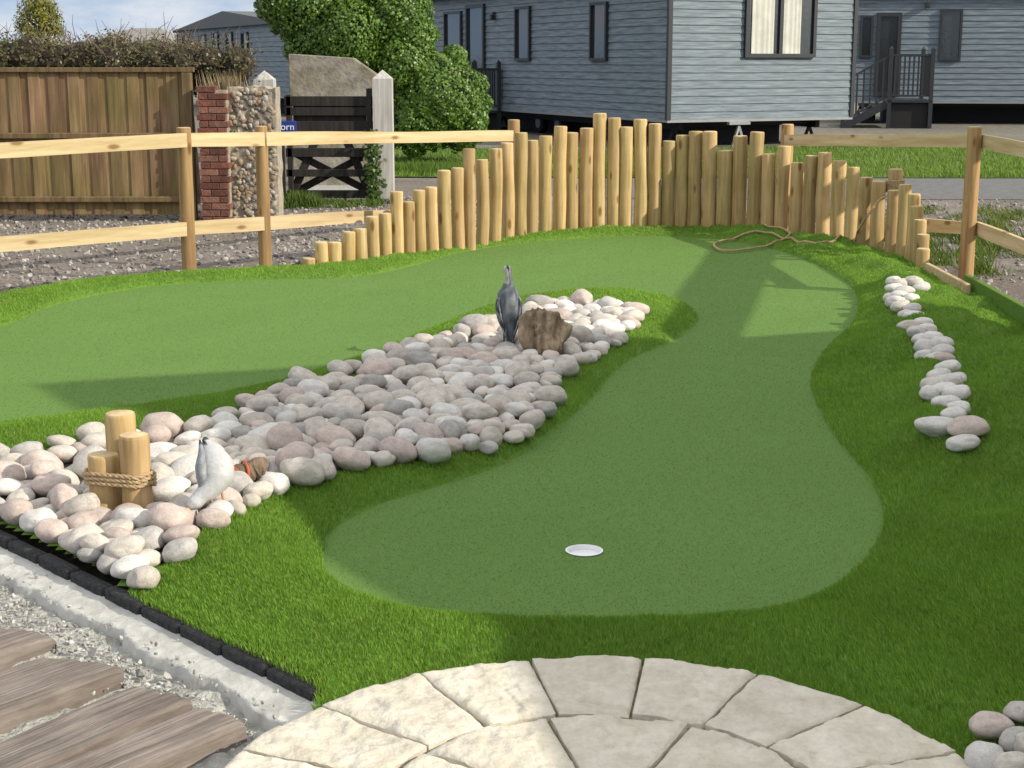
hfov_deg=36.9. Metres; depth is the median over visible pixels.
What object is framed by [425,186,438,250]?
palisade log
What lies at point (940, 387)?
cobble
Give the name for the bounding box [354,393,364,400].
cobble
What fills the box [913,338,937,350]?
cobble
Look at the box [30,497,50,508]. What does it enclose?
cobble
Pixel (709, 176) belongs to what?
palisade log
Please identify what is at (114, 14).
sky
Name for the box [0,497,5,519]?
cobble
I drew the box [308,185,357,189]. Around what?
gravel path
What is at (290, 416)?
cobble
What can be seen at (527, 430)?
cobble
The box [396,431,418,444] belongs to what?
cobble
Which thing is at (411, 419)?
cobble
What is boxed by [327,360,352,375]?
cobble
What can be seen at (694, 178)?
palisade log
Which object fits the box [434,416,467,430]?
cobble
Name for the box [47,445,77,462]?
cobble
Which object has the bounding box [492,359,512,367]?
cobble
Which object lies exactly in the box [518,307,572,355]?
driftwood stump
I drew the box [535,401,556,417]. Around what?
cobble
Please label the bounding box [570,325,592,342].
cobble
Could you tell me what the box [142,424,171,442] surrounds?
cobble
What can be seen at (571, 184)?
palisade log
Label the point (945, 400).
cobble
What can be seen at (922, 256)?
palisade log
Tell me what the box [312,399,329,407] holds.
cobble
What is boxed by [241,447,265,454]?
cobble
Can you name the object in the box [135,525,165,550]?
cobble
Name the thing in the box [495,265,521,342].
heron ornament
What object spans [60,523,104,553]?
cobble
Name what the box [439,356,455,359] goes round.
cobble
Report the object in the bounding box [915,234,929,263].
palisade log
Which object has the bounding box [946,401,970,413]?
cobble
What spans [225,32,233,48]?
window
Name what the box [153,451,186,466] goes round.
cobble
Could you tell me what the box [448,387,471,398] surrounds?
cobble
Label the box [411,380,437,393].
cobble
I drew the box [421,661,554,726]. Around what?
paving slab
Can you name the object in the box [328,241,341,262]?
palisade log
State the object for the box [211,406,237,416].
cobble
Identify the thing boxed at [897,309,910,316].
cobble
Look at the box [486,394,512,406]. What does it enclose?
cobble
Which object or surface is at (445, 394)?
cobble
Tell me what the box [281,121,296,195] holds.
sign
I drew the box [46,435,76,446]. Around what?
cobble
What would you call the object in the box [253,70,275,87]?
gate post
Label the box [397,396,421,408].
cobble
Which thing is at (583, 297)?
cobble
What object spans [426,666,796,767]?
paving bed
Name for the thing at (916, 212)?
palisade log
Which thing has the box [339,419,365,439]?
cobble
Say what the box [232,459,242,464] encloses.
cobble
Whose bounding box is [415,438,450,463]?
cobble
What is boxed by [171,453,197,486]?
cobble
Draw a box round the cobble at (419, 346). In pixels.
[405,342,429,352]
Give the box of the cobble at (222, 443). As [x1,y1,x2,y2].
[193,437,227,447]
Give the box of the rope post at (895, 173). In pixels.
[884,168,902,247]
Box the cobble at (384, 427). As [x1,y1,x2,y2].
[363,417,395,437]
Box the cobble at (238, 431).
[231,425,252,437]
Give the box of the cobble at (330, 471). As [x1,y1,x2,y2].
[311,456,336,480]
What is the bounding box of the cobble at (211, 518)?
[195,508,230,529]
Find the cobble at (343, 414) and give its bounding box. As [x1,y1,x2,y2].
[335,409,365,420]
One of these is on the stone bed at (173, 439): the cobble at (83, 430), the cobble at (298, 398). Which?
the cobble at (298, 398)
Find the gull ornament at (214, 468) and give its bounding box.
[186,437,234,509]
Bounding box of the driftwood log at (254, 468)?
[234,457,267,481]
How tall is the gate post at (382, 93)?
1.815 m
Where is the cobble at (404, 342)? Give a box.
[399,337,420,346]
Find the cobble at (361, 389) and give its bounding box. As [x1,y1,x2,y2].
[354,384,379,394]
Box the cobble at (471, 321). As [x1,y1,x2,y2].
[459,314,487,332]
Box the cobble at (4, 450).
[0,443,10,457]
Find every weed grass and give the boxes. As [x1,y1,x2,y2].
[283,188,326,209]
[320,196,389,208]
[394,159,459,175]
[746,203,1023,226]
[884,217,1023,276]
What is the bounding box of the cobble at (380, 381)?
[359,374,386,388]
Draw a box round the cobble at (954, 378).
[938,373,962,384]
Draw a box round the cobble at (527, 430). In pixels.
[509,423,534,438]
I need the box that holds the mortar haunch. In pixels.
[0,547,320,729]
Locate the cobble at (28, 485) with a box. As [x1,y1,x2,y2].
[17,483,42,498]
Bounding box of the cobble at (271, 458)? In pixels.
[267,456,274,462]
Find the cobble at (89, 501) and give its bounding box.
[63,492,100,516]
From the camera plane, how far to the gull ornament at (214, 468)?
5.14 m
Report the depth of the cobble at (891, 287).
9.96 m
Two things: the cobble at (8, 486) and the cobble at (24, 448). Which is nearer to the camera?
the cobble at (8, 486)
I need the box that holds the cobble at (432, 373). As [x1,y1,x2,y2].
[422,368,443,379]
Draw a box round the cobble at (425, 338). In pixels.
[413,333,433,344]
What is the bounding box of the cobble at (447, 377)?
[444,372,461,382]
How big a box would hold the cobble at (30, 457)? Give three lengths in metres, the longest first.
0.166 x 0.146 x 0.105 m
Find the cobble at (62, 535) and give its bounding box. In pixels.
[58,529,71,547]
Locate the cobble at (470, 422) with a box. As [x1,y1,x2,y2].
[467,419,482,426]
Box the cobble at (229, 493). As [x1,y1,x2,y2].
[206,487,242,504]
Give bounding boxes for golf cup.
[565,544,602,556]
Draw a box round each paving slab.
[224,751,319,767]
[243,707,426,767]
[322,673,482,751]
[403,754,466,767]
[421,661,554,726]
[427,719,574,767]
[532,655,640,718]
[550,715,686,767]
[632,658,755,728]
[655,727,793,767]
[705,675,861,748]
[769,706,954,767]
[864,753,969,767]
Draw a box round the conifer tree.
[11,0,69,43]
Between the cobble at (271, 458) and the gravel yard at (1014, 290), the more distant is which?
the gravel yard at (1014, 290)
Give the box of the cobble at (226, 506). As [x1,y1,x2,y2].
[206,499,233,516]
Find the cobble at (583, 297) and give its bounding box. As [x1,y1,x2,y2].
[571,289,592,305]
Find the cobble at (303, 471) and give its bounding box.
[279,457,324,486]
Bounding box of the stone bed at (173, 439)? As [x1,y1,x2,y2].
[0,333,582,563]
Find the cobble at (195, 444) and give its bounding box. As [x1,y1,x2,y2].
[186,441,223,451]
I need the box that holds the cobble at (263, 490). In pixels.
[242,481,273,500]
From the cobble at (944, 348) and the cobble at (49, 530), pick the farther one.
the cobble at (944, 348)
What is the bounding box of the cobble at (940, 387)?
[933,382,955,394]
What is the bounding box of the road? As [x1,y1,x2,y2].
[551,178,1023,198]
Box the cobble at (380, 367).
[358,359,392,374]
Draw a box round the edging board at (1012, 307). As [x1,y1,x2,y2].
[964,274,1023,323]
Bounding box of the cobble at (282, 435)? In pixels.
[267,423,302,450]
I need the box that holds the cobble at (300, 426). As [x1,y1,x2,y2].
[292,422,305,434]
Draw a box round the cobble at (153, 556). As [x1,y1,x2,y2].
[137,549,160,566]
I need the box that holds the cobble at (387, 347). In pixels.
[382,342,402,353]
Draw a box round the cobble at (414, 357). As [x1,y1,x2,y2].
[404,351,435,365]
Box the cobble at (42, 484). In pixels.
[30,473,70,496]
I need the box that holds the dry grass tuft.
[195,68,264,107]
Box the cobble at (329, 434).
[314,425,355,444]
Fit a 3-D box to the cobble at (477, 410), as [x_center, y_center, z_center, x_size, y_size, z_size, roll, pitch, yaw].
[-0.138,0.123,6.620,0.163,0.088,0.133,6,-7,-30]
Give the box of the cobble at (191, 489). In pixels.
[187,484,197,492]
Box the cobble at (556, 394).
[533,385,567,405]
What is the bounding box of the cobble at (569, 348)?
[561,341,581,354]
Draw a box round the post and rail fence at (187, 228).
[0,119,519,270]
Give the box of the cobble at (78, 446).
[71,442,86,451]
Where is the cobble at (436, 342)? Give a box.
[429,337,450,347]
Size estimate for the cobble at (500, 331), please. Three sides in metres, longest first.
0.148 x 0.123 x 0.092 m
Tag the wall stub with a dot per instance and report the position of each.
(312, 75)
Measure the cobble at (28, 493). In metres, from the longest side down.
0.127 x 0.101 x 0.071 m
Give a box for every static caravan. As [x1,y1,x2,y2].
[172,11,289,111]
[428,0,858,146]
[854,0,1023,122]
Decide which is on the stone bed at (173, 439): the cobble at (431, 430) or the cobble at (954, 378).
the cobble at (431, 430)
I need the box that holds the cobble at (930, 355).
[924,352,937,357]
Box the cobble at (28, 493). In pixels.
[5,487,34,500]
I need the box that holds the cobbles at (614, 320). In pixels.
[0,296,649,523]
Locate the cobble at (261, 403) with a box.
[246,394,278,411]
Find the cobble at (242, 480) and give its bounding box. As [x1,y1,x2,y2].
[229,471,253,494]
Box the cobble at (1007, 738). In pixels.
[999,726,1023,751]
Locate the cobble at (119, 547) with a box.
[104,535,144,558]
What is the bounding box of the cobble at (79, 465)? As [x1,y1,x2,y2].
[71,453,89,479]
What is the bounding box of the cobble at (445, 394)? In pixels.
[415,387,455,407]
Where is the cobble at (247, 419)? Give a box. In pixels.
[238,412,274,426]
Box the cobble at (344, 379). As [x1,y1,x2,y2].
[338,375,359,385]
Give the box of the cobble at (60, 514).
[55,508,68,519]
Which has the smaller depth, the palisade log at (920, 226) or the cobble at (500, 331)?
the cobble at (500, 331)
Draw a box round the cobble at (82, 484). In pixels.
[80,481,88,488]
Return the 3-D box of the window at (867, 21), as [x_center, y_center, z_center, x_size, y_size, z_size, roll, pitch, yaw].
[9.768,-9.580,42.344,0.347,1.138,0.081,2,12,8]
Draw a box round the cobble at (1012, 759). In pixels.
[993,751,1023,767]
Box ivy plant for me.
[361,129,387,200]
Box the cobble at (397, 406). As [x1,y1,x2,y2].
[384,399,414,414]
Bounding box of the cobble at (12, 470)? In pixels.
[0,460,26,480]
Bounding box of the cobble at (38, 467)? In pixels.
[30,460,59,477]
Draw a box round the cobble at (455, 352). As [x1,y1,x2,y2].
[437,348,464,358]
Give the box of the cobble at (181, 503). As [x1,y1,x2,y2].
[166,501,196,515]
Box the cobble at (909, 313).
[903,310,920,316]
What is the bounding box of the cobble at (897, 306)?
[890,300,909,312]
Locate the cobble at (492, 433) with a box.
[479,426,502,446]
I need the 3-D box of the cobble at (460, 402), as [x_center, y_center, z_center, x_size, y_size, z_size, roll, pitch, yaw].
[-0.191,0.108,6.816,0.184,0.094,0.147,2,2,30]
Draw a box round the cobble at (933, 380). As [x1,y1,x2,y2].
[920,376,942,387]
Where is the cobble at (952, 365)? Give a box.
[934,360,960,371]
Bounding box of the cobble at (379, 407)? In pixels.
[369,403,384,410]
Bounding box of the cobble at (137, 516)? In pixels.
[115,507,148,528]
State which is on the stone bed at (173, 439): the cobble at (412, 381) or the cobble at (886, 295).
the cobble at (412, 381)
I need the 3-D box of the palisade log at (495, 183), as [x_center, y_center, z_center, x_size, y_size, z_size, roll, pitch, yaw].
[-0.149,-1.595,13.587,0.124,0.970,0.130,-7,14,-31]
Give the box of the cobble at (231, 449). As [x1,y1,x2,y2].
[224,445,240,453]
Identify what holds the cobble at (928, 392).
on the turf fringe
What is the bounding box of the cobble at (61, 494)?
[50,483,78,510]
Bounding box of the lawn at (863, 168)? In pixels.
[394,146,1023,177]
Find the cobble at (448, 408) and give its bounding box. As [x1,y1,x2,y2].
[430,402,461,415]
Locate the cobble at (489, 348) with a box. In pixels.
[477,346,494,351]
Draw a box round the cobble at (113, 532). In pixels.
[104,527,130,537]
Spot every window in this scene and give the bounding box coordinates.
[198,34,206,47]
[211,32,219,48]
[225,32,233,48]
[240,32,248,52]
[443,11,462,49]
[514,6,531,60]
[589,1,608,60]
[743,0,817,57]
[859,15,873,57]
[938,9,962,60]
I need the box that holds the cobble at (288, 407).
[283,404,295,409]
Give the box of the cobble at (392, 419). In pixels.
[367,411,401,426]
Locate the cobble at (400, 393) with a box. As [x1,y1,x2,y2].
[391,389,415,398]
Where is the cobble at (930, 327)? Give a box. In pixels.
[920,323,936,330]
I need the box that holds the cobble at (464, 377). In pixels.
[447,372,473,383]
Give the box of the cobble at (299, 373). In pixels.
[288,366,319,380]
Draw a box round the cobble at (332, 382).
[317,375,339,390]
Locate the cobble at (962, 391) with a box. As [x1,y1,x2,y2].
[942,384,970,399]
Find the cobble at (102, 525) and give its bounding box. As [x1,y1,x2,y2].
[99,518,115,528]
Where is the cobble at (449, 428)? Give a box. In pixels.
[438,419,461,437]
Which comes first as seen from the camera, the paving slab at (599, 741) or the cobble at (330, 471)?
the paving slab at (599, 741)
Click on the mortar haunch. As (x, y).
(209, 666)
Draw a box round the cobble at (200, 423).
[183,415,215,431]
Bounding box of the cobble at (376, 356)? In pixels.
[364,352,387,362]
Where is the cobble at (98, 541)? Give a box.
[80,533,108,551]
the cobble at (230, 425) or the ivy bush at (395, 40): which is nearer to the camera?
the cobble at (230, 425)
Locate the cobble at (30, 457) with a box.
[20,449,63,468]
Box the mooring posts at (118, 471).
[83,410,156,509]
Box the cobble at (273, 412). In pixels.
[264,406,285,419]
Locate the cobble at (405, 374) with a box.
[392,364,420,383]
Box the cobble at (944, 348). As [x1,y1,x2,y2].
[931,344,954,353]
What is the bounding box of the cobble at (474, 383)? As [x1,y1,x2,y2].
[466,376,494,392]
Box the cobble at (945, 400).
[931,395,960,406]
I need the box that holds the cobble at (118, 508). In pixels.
[110,503,141,519]
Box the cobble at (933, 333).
[925,331,943,336]
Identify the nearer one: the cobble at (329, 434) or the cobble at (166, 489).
the cobble at (166, 489)
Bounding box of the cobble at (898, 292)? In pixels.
[890,290,907,295]
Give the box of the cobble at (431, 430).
[414,422,443,437]
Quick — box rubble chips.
[0,561,284,760]
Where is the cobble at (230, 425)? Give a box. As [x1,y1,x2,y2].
[213,420,241,430]
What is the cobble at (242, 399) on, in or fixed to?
on the turf fringe
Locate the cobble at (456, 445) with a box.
[441,438,463,453]
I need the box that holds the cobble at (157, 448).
[150,442,176,456]
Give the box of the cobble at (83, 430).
[76,422,104,441]
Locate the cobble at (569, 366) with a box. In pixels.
[553,357,578,377]
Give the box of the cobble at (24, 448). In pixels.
[10,441,43,454]
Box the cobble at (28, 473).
[24,464,33,479]
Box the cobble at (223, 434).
[201,427,231,441]
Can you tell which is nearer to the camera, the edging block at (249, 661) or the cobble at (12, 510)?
the edging block at (249, 661)
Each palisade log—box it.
[302,257,315,265]
[314,241,328,264]
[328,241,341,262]
[342,231,354,260]
[353,228,367,259]
[365,216,379,258]
[379,213,391,255]
[390,191,403,253]
[403,201,415,252]
[413,190,425,251]
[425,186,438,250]
[437,170,451,249]
[451,167,464,248]
[463,148,475,249]
[476,159,489,245]
[489,148,502,241]
[500,142,514,237]
[514,132,527,235]
[527,140,538,232]
[538,136,551,230]
[552,126,566,230]
[565,132,577,228]
[578,128,593,228]
[592,113,606,227]
[606,117,620,225]
[619,126,632,226]
[633,119,647,226]
[647,123,661,226]
[661,140,675,226]
[674,135,688,226]
[687,131,702,225]
[701,131,716,227]
[715,150,732,226]
[731,135,747,225]
[746,131,764,225]
[761,153,775,225]
[774,146,790,230]
[788,162,803,233]
[802,155,817,234]
[816,152,831,235]
[830,160,846,236]
[844,167,859,241]
[856,177,872,245]
[869,181,885,249]
[884,190,898,252]
[895,184,911,255]
[904,193,920,257]
[908,206,922,260]
[912,219,926,262]
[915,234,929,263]
[916,248,929,267]
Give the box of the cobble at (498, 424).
[479,419,504,434]
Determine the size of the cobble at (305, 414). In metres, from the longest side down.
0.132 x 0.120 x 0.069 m
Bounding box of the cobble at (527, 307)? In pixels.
[522,304,542,313]
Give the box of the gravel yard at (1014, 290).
[0,177,1023,302]
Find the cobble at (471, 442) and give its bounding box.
[459,434,479,452]
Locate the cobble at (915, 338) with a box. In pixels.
[911,333,932,343]
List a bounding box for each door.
[465,4,485,67]
[874,13,901,95]
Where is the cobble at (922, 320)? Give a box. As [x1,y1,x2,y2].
[915,317,933,323]
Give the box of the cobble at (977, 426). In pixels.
[946,415,989,436]
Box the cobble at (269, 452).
[265,449,275,455]
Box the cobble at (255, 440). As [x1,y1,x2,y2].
[234,434,269,449]
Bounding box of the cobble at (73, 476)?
[50,468,79,484]
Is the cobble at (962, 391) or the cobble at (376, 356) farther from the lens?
the cobble at (376, 356)
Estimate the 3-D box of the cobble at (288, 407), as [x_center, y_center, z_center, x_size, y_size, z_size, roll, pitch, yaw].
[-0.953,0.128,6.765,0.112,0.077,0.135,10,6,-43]
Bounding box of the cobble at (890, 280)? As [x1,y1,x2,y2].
[885,276,899,284]
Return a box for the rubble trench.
[0,585,268,767]
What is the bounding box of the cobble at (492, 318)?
[484,314,499,326]
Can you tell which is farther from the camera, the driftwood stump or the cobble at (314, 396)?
the driftwood stump
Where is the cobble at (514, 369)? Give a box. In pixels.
[505,361,531,377]
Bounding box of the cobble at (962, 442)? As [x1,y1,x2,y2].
[946,434,980,451]
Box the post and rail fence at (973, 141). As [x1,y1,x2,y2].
[781,124,1023,280]
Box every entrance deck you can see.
[467,59,500,129]
[837,46,935,127]
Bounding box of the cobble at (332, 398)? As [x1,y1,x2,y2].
[320,396,337,400]
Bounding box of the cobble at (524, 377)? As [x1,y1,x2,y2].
[513,371,539,385]
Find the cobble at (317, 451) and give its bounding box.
[313,447,324,456]
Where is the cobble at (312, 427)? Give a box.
[305,419,334,438]
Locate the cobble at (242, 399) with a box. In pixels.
[235,393,254,407]
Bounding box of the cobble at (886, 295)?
[883,293,890,301]
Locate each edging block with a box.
[0,530,18,549]
[8,540,47,563]
[38,553,79,579]
[70,570,112,596]
[104,585,149,614]
[141,606,185,633]
[180,624,228,655]
[222,644,274,676]
[267,665,324,700]
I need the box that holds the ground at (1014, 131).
[0,95,1023,684]
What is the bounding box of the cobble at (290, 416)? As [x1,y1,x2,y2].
[275,410,297,423]
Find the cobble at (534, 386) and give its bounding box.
[519,382,540,390]
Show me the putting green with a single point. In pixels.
(790, 432)
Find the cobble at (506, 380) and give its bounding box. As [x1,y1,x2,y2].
[489,374,513,387]
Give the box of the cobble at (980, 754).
[964,741,1003,767]
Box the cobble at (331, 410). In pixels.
[321,403,350,418]
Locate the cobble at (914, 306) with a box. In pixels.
[903,303,921,310]
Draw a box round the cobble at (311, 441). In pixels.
[303,436,316,445]
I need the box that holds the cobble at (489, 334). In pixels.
[471,331,495,339]
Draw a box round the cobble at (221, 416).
[211,411,238,423]
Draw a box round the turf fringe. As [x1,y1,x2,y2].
[0,224,1023,758]
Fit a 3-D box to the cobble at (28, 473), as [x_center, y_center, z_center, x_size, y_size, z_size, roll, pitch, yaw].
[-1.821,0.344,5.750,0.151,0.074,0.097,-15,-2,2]
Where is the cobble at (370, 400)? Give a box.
[362,390,393,410]
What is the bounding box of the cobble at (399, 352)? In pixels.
[386,347,410,359]
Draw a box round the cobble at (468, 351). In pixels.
[458,347,477,358]
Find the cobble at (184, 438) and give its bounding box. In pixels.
[174,430,201,445]
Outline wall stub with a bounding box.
[288,54,376,184]
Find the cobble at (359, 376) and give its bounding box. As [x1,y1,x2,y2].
[354,374,364,380]
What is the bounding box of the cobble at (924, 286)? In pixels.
[912,281,930,291]
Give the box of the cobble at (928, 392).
[919,385,941,400]
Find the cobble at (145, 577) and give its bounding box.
[126,565,160,589]
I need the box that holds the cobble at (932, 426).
[914,416,952,437]
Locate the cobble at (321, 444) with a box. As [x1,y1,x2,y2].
[312,442,329,448]
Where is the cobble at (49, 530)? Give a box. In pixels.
[34,518,68,542]
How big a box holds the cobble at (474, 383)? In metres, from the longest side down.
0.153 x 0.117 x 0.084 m
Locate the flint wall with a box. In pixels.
[227,85,283,217]
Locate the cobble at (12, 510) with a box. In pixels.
[0,498,32,524]
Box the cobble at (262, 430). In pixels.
[247,422,277,437]
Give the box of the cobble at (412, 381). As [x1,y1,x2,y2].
[407,376,432,389]
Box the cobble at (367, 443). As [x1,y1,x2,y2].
[353,436,379,451]
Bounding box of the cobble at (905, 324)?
[896,320,919,329]
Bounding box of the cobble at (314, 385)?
[297,379,328,396]
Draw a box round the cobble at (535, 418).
[519,409,544,429]
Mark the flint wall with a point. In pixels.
(252, 107)
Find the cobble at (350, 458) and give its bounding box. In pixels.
[333,446,370,471]
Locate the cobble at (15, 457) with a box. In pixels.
[0,453,23,463]
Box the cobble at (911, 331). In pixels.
[906,325,927,337]
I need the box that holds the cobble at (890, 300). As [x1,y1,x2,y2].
[885,295,905,307]
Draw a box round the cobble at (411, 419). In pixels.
[394,417,423,430]
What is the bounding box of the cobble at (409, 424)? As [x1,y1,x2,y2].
[398,421,420,431]
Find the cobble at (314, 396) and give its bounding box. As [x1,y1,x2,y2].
[305,392,323,404]
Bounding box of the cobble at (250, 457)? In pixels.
[243,453,269,470]
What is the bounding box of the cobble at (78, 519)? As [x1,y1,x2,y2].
[67,511,99,529]
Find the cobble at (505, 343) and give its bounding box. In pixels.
[494,341,517,347]
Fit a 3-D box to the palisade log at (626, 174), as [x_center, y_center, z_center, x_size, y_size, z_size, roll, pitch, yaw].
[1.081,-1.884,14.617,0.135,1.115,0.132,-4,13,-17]
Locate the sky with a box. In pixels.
[0,0,255,45]
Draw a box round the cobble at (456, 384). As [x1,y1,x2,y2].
[446,381,468,389]
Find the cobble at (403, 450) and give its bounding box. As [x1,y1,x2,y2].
[378,436,417,464]
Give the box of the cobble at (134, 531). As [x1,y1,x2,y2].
[130,527,143,534]
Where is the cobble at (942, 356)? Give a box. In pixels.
[933,352,955,360]
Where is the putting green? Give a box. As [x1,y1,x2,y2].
[0,236,883,620]
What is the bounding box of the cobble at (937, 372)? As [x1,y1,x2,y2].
[926,368,951,377]
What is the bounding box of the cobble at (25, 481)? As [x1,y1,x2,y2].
[20,480,31,483]
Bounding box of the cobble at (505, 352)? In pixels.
[492,346,521,358]
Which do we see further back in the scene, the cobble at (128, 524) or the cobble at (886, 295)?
the cobble at (886, 295)
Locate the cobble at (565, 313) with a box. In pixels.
[547,307,571,319]
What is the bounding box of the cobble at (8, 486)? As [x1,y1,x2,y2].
[0,478,23,495]
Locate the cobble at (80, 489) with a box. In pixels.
[46,484,85,502]
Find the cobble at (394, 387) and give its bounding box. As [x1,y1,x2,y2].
[387,383,409,391]
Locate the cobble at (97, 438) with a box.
[81,431,105,448]
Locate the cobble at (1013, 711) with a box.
[1003,701,1023,724]
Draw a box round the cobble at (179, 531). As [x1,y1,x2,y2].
[162,524,199,543]
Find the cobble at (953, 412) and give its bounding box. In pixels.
[940,406,966,418]
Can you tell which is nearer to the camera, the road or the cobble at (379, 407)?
the cobble at (379, 407)
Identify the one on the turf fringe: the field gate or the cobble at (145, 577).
the cobble at (145, 577)
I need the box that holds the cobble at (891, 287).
[884,283,902,292]
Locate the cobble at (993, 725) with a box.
[969,711,1014,739]
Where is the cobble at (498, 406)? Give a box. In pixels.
[485,400,504,415]
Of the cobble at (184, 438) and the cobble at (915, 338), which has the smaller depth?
the cobble at (184, 438)
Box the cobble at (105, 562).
[97,554,118,574]
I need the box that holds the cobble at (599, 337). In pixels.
[592,333,610,343]
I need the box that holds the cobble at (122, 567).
[110,554,149,578]
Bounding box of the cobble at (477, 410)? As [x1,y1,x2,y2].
[461,402,497,419]
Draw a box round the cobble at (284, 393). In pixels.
[278,386,304,403]
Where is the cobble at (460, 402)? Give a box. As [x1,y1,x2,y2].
[449,397,482,407]
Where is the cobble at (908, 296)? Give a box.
[903,293,919,300]
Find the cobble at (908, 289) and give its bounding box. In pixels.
[894,286,914,292]
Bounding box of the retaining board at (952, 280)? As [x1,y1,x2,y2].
[925,263,970,294]
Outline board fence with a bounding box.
[0,67,197,220]
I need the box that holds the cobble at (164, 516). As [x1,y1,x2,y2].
[146,502,195,531]
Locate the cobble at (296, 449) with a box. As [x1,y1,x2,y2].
[275,441,313,467]
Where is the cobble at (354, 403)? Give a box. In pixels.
[336,396,364,414]
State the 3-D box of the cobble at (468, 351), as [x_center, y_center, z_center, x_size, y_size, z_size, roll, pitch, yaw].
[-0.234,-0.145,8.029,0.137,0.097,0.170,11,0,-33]
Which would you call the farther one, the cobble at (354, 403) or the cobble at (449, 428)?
the cobble at (354, 403)
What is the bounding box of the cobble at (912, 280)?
[905,276,923,286]
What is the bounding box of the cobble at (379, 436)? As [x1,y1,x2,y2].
[362,432,385,440]
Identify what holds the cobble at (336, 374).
on the stone bed at (173, 439)
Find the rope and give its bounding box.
[713,179,904,251]
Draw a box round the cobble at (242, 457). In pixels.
[233,454,249,459]
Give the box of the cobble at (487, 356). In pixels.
[468,351,498,362]
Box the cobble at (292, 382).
[282,378,301,386]
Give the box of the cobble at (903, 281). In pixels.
[892,278,908,285]
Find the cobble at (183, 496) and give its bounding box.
[169,492,207,513]
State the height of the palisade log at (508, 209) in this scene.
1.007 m
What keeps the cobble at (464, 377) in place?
on the stone bed at (173, 439)
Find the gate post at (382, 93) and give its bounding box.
[372,70,394,202]
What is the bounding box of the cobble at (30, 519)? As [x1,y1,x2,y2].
[19,507,56,532]
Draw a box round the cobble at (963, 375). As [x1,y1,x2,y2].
[954,372,966,381]
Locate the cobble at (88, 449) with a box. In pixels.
[73,445,103,461]
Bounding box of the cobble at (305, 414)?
[297,407,323,421]
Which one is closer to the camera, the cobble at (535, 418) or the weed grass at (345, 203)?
the cobble at (535, 418)
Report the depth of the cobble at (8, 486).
5.51 m
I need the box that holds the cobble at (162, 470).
[151,462,174,480]
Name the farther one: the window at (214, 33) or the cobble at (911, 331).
the window at (214, 33)
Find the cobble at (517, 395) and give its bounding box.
[503,390,531,402]
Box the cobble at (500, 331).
[497,329,518,343]
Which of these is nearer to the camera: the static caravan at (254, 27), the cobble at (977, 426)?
the cobble at (977, 426)
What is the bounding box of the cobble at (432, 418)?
[425,413,451,423]
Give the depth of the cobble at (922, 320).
8.43 m
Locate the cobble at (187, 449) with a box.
[169,445,197,453]
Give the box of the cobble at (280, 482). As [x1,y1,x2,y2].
[254,472,289,496]
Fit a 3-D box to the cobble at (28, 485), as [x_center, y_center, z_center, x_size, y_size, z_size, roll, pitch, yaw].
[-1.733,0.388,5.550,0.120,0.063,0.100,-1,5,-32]
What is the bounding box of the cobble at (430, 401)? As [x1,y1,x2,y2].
[424,395,445,407]
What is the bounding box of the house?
[74,28,176,43]
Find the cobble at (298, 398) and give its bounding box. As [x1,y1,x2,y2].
[285,393,312,407]
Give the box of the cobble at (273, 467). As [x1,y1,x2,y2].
[268,461,280,472]
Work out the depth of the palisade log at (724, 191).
14.39 m
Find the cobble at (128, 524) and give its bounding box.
[102,519,134,532]
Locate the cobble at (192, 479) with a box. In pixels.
[189,470,196,484]
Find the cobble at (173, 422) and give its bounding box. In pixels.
[140,412,183,437]
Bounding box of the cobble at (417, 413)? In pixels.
[402,408,428,421]
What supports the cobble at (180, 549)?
on the turf fringe
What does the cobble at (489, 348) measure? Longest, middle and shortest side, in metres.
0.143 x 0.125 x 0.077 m
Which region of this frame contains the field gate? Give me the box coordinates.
[284,88,373,197]
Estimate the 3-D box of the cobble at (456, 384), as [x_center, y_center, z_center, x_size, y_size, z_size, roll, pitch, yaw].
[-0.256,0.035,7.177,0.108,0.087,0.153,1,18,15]
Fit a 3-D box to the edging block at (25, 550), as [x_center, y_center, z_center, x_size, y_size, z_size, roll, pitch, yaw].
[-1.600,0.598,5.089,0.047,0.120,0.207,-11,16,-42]
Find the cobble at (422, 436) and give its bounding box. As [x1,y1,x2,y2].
[414,435,430,445]
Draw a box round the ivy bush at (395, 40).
[253,0,493,158]
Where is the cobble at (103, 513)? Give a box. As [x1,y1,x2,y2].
[92,506,112,524]
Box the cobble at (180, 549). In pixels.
[161,537,197,563]
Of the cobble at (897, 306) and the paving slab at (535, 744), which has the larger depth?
the cobble at (897, 306)
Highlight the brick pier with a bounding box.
[196,86,233,219]
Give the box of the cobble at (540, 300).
[525,295,554,305]
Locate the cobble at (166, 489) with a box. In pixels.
[152,476,190,501]
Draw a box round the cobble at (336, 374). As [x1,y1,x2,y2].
[326,372,347,376]
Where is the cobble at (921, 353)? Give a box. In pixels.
[914,349,930,359]
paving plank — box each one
[0,626,56,670]
[0,658,124,734]
[0,686,191,767]
[51,708,246,767]
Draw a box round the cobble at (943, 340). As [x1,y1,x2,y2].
[932,336,953,345]
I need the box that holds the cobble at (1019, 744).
[1014,732,1023,752]
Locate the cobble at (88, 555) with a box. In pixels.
[77,548,103,562]
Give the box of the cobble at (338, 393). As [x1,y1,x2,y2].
[331,389,354,397]

